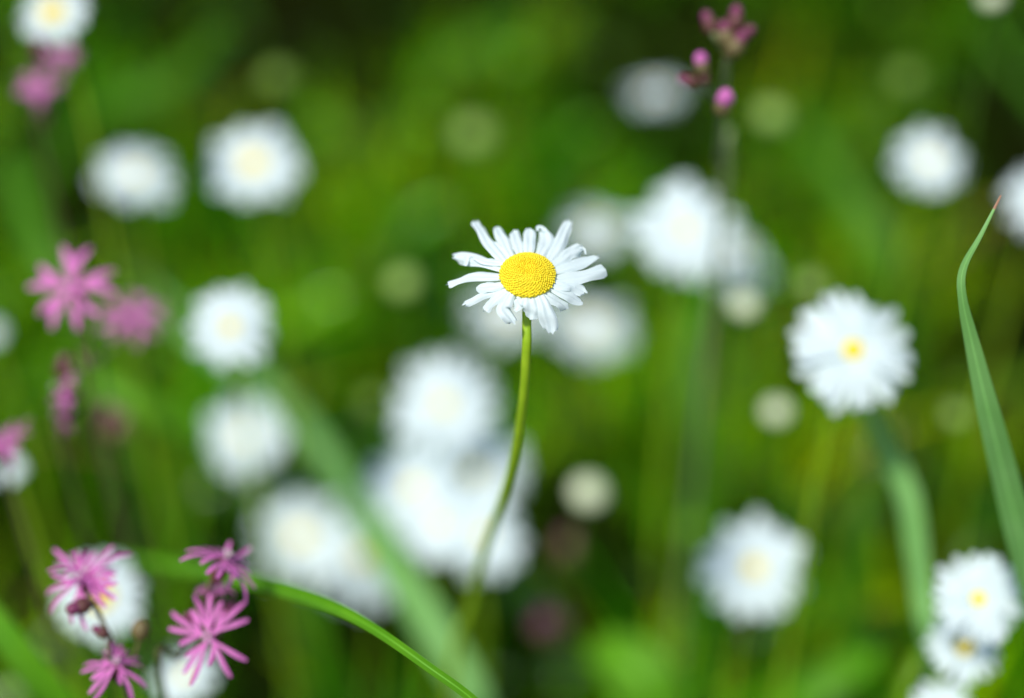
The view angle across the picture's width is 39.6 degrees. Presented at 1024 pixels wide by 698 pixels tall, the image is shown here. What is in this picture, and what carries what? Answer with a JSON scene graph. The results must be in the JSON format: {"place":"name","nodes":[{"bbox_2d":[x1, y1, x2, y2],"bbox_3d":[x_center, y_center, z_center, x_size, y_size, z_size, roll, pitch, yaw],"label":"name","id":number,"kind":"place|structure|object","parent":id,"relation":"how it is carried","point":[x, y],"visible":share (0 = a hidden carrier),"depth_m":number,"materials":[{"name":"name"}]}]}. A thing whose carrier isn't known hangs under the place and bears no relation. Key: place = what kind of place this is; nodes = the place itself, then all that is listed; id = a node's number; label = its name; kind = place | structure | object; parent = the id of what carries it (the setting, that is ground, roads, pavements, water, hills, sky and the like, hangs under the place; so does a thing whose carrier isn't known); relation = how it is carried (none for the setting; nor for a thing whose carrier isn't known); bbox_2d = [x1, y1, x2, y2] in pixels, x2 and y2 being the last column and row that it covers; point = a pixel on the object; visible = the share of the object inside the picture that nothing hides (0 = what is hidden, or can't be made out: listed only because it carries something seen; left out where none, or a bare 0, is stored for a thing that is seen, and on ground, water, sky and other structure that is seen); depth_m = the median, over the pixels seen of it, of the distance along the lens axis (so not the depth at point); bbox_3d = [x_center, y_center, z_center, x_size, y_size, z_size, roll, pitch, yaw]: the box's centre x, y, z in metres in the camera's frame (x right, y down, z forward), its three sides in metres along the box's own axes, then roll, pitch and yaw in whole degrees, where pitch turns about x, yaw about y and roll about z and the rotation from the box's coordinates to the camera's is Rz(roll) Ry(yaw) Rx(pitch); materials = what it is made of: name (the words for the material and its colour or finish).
{"place":"outdoors","nodes":[
{"label":"outdoors","id":0,"kind":"place"},
{"bbox_2d":[0,0,1023,697],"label":"ground","id":1,"kind":"structure","parent":0,"point":[994,162],"depth_m":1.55,"materials":[{"name":"plant"}]},
{"bbox_2d":[0,453,70,689],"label":"daisy","id":2,"kind":"object","parent":1,"relation":"on","point":[18,468],"visible":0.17,"depth_m":0.67,"materials":[{"name":"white plant"}]},
{"bbox_2d":[0,607,75,697],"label":"grass blade","id":3,"kind":"object","parent":1,"relation":"on","point":[35,673],"depth_m":0.56,"materials":[{"name":"green plant"}]},
{"bbox_2d":[0,418,77,697],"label":"ragged robin","id":4,"kind":"object","parent":1,"relation":"on","point":[7,448],"visible":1,"depth_m":0.59,"materials":[{"name":"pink plant"}]},
{"bbox_2d":[0,323,99,697],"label":"daisy","id":5,"kind":"object","parent":1,"relation":"on","point":[41,504],"visible":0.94,"depth_m":0.80,"materials":[{"name":"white plant"}]},
{"bbox_2d":[50,354,125,694],"bbox_3d":[-0.186,0.184,0.708,0.018,0.466,0.076,-17,38,-23],"label":"ragged robin","id":6,"kind":"object","parent":1,"relation":"on","point":[64,370],"visible":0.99,"depth_m":0.57,"materials":[{"name":"pink plant"}]},
{"bbox_2d":[15,38,165,662],"bbox_3d":[-0.203,0.086,0.781,0.029,0.543,0.050,0,35,0],"label":"ragged robin","id":7,"kind":"object","parent":1,"relation":"on","point":[41,53],"visible":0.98,"depth_m":0.63,"materials":[{"name":"pink plant"}]},
{"bbox_2d":[28,246,166,697],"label":"ragged robin","id":8,"kind":"object","parent":1,"relation":"on","point":[76,293],"visible":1,"depth_m":0.56,"materials":[{"name":"pink plant"}]},
{"bbox_2d":[46,545,150,697],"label":"ragged robin","id":9,"kind":"object","parent":1,"relation":"on","point":[88,582],"visible":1,"depth_m":0.49,"materials":[{"name":"pink plant"}]},
{"bbox_2d":[53,552,143,646],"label":"daisy","id":10,"kind":"object","parent":1,"relation":"on","point":[119,612],"visible":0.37,"depth_m":0.61,"materials":[{"name":"white plant"}]},
{"bbox_2d":[0,145,218,663],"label":"grass blade","id":11,"kind":"object","parent":1,"relation":"on","point":[40,244],"depth_m":0.90,"materials":[{"name":"green plant"}]},
{"bbox_2d":[18,0,201,697],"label":"daisy","id":12,"kind":"object","parent":1,"relation":"on","point":[59,15],"visible":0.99,"depth_m":0.68,"materials":[{"name":"white plant"}]},
{"bbox_2d":[4,32,226,380],"bbox_3d":[-0.344,-0.098,1.233,0.239,0.316,0.077,-10,36,-14],"label":"grass blade","id":13,"kind":"object","parent":1,"relation":"on","point":[166,80],"depth_m":1.16,"materials":[{"name":"green plant"}]},
{"bbox_2d":[101,403,169,662],"bbox_3d":[-0.203,0.165,0.819,0.014,0.370,0.065,-10,36,-14],"label":"ragged robin","id":14,"kind":"object","parent":1,"relation":"on","point":[114,424],"visible":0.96,"depth_m":0.71,"materials":[{"name":"green plant"}]},
{"bbox_2d":[92,147,198,646],"bbox_3d":[-0.213,0.072,0.896,0.068,0.434,0.044,18,39,24],"label":"daisy","id":15,"kind":"object","parent":1,"relation":"on","point":[134,173],"visible":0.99,"depth_m":0.77,"materials":[{"name":"white plant"}]},
{"bbox_2d":[50,365,308,648],"bbox_3d":[-0.198,0.140,0.895,0.133,0.312,0.045,-4,35,-6],"label":"grass blade","id":16,"kind":"object","parent":1,"relation":"on","point":[160,412],"depth_m":0.80,"materials":[{"name":"green plant"}]},
{"bbox_2d":[150,644,217,697],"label":"daisy","id":17,"kind":"object","parent":1,"relation":"on","point":[176,681],"visible":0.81,"depth_m":0.64,"materials":[{"name":"white plant"}]},
{"bbox_2d":[156,541,255,697],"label":"ragged robin","id":18,"kind":"object","parent":1,"relation":"on","point":[218,570],"visible":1,"depth_m":0.49,"materials":[{"name":"pink plant"}]},
{"bbox_2d":[187,285,312,697],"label":"daisy","id":19,"kind":"object","parent":1,"relation":"on","point":[225,325],"visible":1,"depth_m":0.64,"materials":[{"name":"white plant"}]},
{"bbox_2d":[207,397,309,662],"bbox_3d":[-0.151,0.155,0.900,0.057,0.294,0.053,0,35,0],"label":"daisy","id":20,"kind":"object","parent":1,"relation":"on","point":[227,429],"visible":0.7,"depth_m":0.82,"materials":[{"name":"white plant"}]},
{"bbox_2d":[208,124,310,679],"bbox_3d":[-0.140,0.077,0.873,0.049,0.453,0.057,-30,45,-35],"label":"daisy","id":21,"kind":"object","parent":1,"relation":"on","point":[248,165],"visible":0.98,"depth_m":0.75,"materials":[{"name":"white plant"}]},
{"bbox_2d":[109,552,476,697],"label":"grass blade","id":22,"kind":"object","parent":1,"relation":"on","point":[269,585],"depth_m":0.49,"materials":[{"name":"green plant"}]},
{"bbox_2d":[252,484,343,697],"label":"daisy","id":23,"kind":"object","parent":1,"relation":"on","point":[294,524],"visible":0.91,"depth_m":0.84,"materials":[{"name":"white plant"}]},
{"bbox_2d":[261,65,334,512],"bbox_3d":[-0.148,-0.006,1.019,0.022,0.421,0.021,0,35,0],"label":"daisy bud","id":24,"kind":"object","parent":1,"relation":"on","point":[280,79],"visible":0.9,"depth_m":0.95,"materials":[{"name":"green plant"}]},
{"bbox_2d":[135,276,491,697],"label":"grass blade","id":25,"kind":"object","parent":1,"relation":"on","point":[426,617],"depth_m":0.75,"materials":[{"name":"green plant"}]},
{"bbox_2d":[305,588,336,697],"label":"grass blade","id":26,"kind":"object","parent":1,"relation":"on","point":[319,639],"depth_m":0.79,"materials":[{"name":"green plant"}]},
{"bbox_2d":[308,517,415,697],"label":"daisy","id":27,"kind":"object","parent":1,"relation":"on","point":[350,562],"visible":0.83,"depth_m":0.81,"materials":[{"name":"white plant"}]},
{"bbox_2d":[361,390,415,650],"bbox_3d":[-0.082,0.129,0.959,0.016,0.270,0.047,5,35,7],"label":"flower bud","id":28,"kind":"object","parent":1,"relation":"on","point":[374,401],"visible":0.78,"depth_m":0.87,"materials":[{"name":"green plant"}]},
{"bbox_2d":[388,270,429,697],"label":"daisy bud","id":29,"kind":"object","parent":1,"relation":"on","point":[403,283],"visible":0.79,"depth_m":0.79,"materials":[{"name":"green plant"}]},
{"bbox_2d":[363,445,465,697],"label":"daisy","id":30,"kind":"object","parent":1,"relation":"on","point":[408,474],"visible":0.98,"depth_m":0.77,"materials":[{"name":"white plant"}]},
{"bbox_2d":[402,482,473,613],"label":"daisy","id":31,"kind":"object","parent":1,"relation":"on","point":[433,531],"visible":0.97,"depth_m":0.75,"materials":[{"name":"white plant"}]},
{"bbox_2d":[393,350,499,697],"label":"daisy","id":32,"kind":"object","parent":1,"relation":"on","point":[448,408],"visible":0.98,"depth_m":0.77,"materials":[{"name":"white plant"}]},
{"bbox_2d":[366,13,531,281],"bbox_3d":[-0.060,-0.171,1.364,0.171,0.284,0.049,-8,36,-12],"label":"grass blade","id":33,"kind":"object","parent":1,"relation":"on","point":[464,47],"depth_m":1.30,"materials":[{"name":"green plant"}]},
{"bbox_2d":[426,421,526,674],"bbox_3d":[-0.022,0.173,0.869,0.062,0.299,0.051,0,35,0],"label":"daisy","id":34,"kind":"object","parent":1,"relation":"on","point":[484,465],"visible":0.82,"depth_m":0.79,"materials":[{"name":"white plant"}]},
{"bbox_2d":[456,121,497,439],"bbox_3d":[-0.024,-0.004,1.068,0.029,0.362,0.023,17,38,23],"label":"daisy bud","id":35,"kind":"object","parent":1,"relation":"on","point":[473,135],"visible":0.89,"depth_m":0.97,"materials":[{"name":"green plant"}]},
{"bbox_2d":[440,491,527,681],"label":"daisy","id":36,"kind":"object","parent":1,"relation":"on","point":[505,544],"visible":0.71,"depth_m":0.75,"materials":[{"name":"white plant"}]},
{"bbox_2d":[467,294,544,530],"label":"daisy","id":37,"kind":"object","parent":1,"relation":"on","point":[489,324],"visible":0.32,"depth_m":0.97,"materials":[{"name":"white plant"}]},
{"bbox_2d":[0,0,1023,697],"bbox_3d":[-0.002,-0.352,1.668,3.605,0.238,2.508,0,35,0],"label":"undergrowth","id":38,"kind":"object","parent":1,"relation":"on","point":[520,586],"visible":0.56,"depth_m":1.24,"materials":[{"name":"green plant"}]},
{"bbox_2d":[446,219,606,697],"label":"daisy","id":39,"kind":"object","parent":1,"relation":"on","point":[528,277],"visible":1,"depth_m":0.46,"materials":[{"name":"white plant"}]},
{"bbox_2d":[530,531,575,697],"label":"ragged robin","id":40,"kind":"object","parent":1,"relation":"on","point":[550,629],"visible":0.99,"depth_m":0.84,"materials":[{"name":"pink plant"}]},
{"bbox_2d":[558,476,605,697],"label":"daisy bud","id":41,"kind":"object","parent":1,"relation":"on","point":[587,493],"visible":1,"depth_m":0.75,"materials":[{"name":"plant"}]},
{"bbox_2d":[550,208,629,524],"bbox_3d":[0.055,0.039,1.055,0.052,0.306,0.050,0,35,0],"label":"daisy","id":42,"kind":"object","parent":1,"relation":"on","point":[597,232],"visible":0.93,"depth_m":0.97,"materials":[{"name":"white plant"}]},
{"bbox_2d":[552,299,631,570],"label":"daisy","id":43,"kind":"object","parent":1,"relation":"on","point":[594,326],"visible":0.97,"depth_m":0.97,"materials":[{"name":"white plant"}]},
{"bbox_2d":[585,632,682,697],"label":"grass blade","id":44,"kind":"object","parent":1,"relation":"on","point":[626,665],"depth_m":0.79,"materials":[{"name":"green plant"}]},
{"bbox_2d":[624,80,683,466],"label":"daisy","id":45,"kind":"object","parent":1,"relation":"on","point":[655,93],"visible":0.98,"depth_m":0.98,"materials":[{"name":"white plant"}]},
{"bbox_2d":[630,177,743,648],"bbox_3d":[0.087,0.107,0.831,0.056,0.452,0.053,0,35,0],"label":"daisy","id":46,"kind":"object","parent":1,"relation":"on","point":[679,231],"visible":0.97,"depth_m":0.71,"materials":[{"name":"white plant"}]},
{"bbox_2d":[672,298,718,697],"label":"grass blade","id":47,"kind":"object","parent":1,"relation":"on","point":[688,355],"depth_m":0.85,"materials":[{"name":"green plant"}]},
{"bbox_2d":[660,237,758,564],"bbox_3d":[0.129,0.058,1.005,0.065,0.333,0.031,28,44,34],"label":"daisy","id":48,"kind":"object","parent":1,"relation":"on","point":[739,253],"visible":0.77,"depth_m":0.93,"materials":[{"name":"white plant"}]},
{"bbox_2d":[671,4,755,671],"bbox_3d":[0.090,0.093,0.725,0.024,0.597,0.154,9,36,13],"label":"ragged robin","id":49,"kind":"object","parent":1,"relation":"on","point":[731,36],"visible":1,"depth_m":0.61,"materials":[{"name":"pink plant"}]},
{"bbox_2d":[690,293,758,697],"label":"daisy bud","id":50,"kind":"object","parent":1,"relation":"on","point":[742,306],"visible":1,"depth_m":0.74,"materials":[{"name":"green plant"}]},
{"bbox_2d":[706,257,770,477],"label":"daisy","id":51,"kind":"object","parent":1,"relation":"on","point":[736,277],"visible":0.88,"depth_m":0.94,"materials":[{"name":"white plant"}]},
{"bbox_2d":[696,511,808,697],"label":"daisy","id":52,"kind":"object","parent":1,"relation":"on","point":[753,564],"visible":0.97,"depth_m":0.69,"materials":[{"name":"white plant"}]},
{"bbox_2d":[717,399,790,697],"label":"daisy bud","id":53,"kind":"object","parent":1,"relation":"on","point":[775,412],"visible":0.88,"depth_m":0.72,"materials":[{"name":"plant"}]},
{"bbox_2d":[736,102,787,627],"bbox_3d":[0.155,0.040,0.939,0.030,0.438,0.018,0,35,0],"label":"daisy bud","id":54,"kind":"object","parent":1,"relation":"on","point":[771,116],"visible":0.94,"depth_m":0.87,"materials":[{"name":"green plant"}]},
{"bbox_2d":[760,274,822,692],"bbox_3d":[0.159,0.119,0.863,0.013,0.394,0.029,11,36,15],"label":"daisy bud","id":55,"kind":"object","parent":1,"relation":"on","point":[810,285],"visible":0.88,"depth_m":0.80,"materials":[{"name":"green plant"}]},
{"bbox_2d":[768,646,881,697],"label":"grass blade","id":56,"kind":"object","parent":1,"relation":"on","point":[833,675],"depth_m":0.78,"materials":[{"name":"green plant"}]},
{"bbox_2d":[775,290,911,697],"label":"daisy","id":57,"kind":"object","parent":1,"relation":"on","point":[851,350],"visible":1,"depth_m":0.57,"materials":[{"name":"white plant"}]},
{"bbox_2d":[786,109,919,496],"bbox_3d":[0.252,-0.021,1.139,0.051,0.297,0.169,-24,42,-30],"label":"grass blade","id":58,"kind":"object","parent":1,"relation":"on","point":[862,217],"depth_m":1.07,"materials":[{"name":"green plant"}]},
{"bbox_2d":[836,476,872,697],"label":"grass blade","id":59,"kind":"object","parent":1,"relation":"on","point":[851,584],"depth_m":0.78,"materials":[{"name":"green plant"}]},
{"bbox_2d":[834,66,920,525],"bbox_3d":[0.252,-0.011,1.027,0.019,0.420,0.039,5,35,8],"label":"daisy bud","id":60,"kind":"object","parent":1,"relation":"on","point":[903,79],"visible":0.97,"depth_m":0.94,"materials":[{"name":"green plant"}]},
{"bbox_2d":[816,126,965,657],"bbox_3d":[0.219,0.071,0.879,0.042,0.455,0.055,0,35,0],"label":"daisy","id":61,"kind":"object","parent":1,"relation":"on","point":[931,163],"visible":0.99,"depth_m":0.75,"materials":[{"name":"white plant"}]},
{"bbox_2d":[859,402,939,697],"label":"grass blade","id":62,"kind":"object","parent":1,"relation":"on","point":[898,472],"depth_m":0.61,"materials":[{"name":"green plant"}]},
{"bbox_2d":[891,643,922,697],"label":"grass blade","id":63,"kind":"object","parent":1,"relation":"on","point":[907,672],"depth_m":0.59,"materials":[{"name":"green plant"}]},
{"bbox_2d":[886,405,965,697],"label":"daisy bud","id":64,"kind":"object","parent":1,"relation":"on","point":[956,414],"visible":0.89,"depth_m":0.78,"materials":[{"name":"green plant"}]},
{"bbox_2d":[867,0,1004,560],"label":"daisy bud","id":65,"kind":"object","parent":1,"relation":"on","point":[990,5],"visible":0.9,"depth_m":0.76,"materials":[{"name":"green plant"}]},
{"bbox_2d":[912,680,964,697],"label":"daisy","id":66,"kind":"object","parent":1,"relation":"on","point":[931,689],"visible":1,"depth_m":0.57,"materials":[{"name":"white plant"}]},
{"bbox_2d":[923,619,999,692],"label":"daisy","id":67,"kind":"object","parent":1,"relation":"on","point":[970,655],"visible":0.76,"depth_m":0.57,"materials":[{"name":"white plant"}]},
{"bbox_2d":[926,170,1023,695],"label":"daisy","id":68,"kind":"object","parent":1,"relation":"on","point":[1016,192],"visible":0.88,"depth_m":0.81,"materials":[{"name":"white plant"}]},
{"bbox_2d":[932,552,1023,687],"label":"daisy","id":69,"kind":"object","parent":1,"relation":"on","point":[983,594],"visible":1,"depth_m":0.54,"materials":[{"name":"white plant"}]},
{"bbox_2d":[957,195,1023,606],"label":"grass blade","id":70,"kind":"object","parent":1,"relation":"on","point":[1007,486],"depth_m":0.48,"materials":[{"name":"green plant"}]},
{"bbox_2d":[971,7,1023,90],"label":"grass blade","id":71,"kind":"object","parent":1,"relation":"on","point":[1011,66],"depth_m":1.10,"materials":[{"name":"green plant"}]}
]}

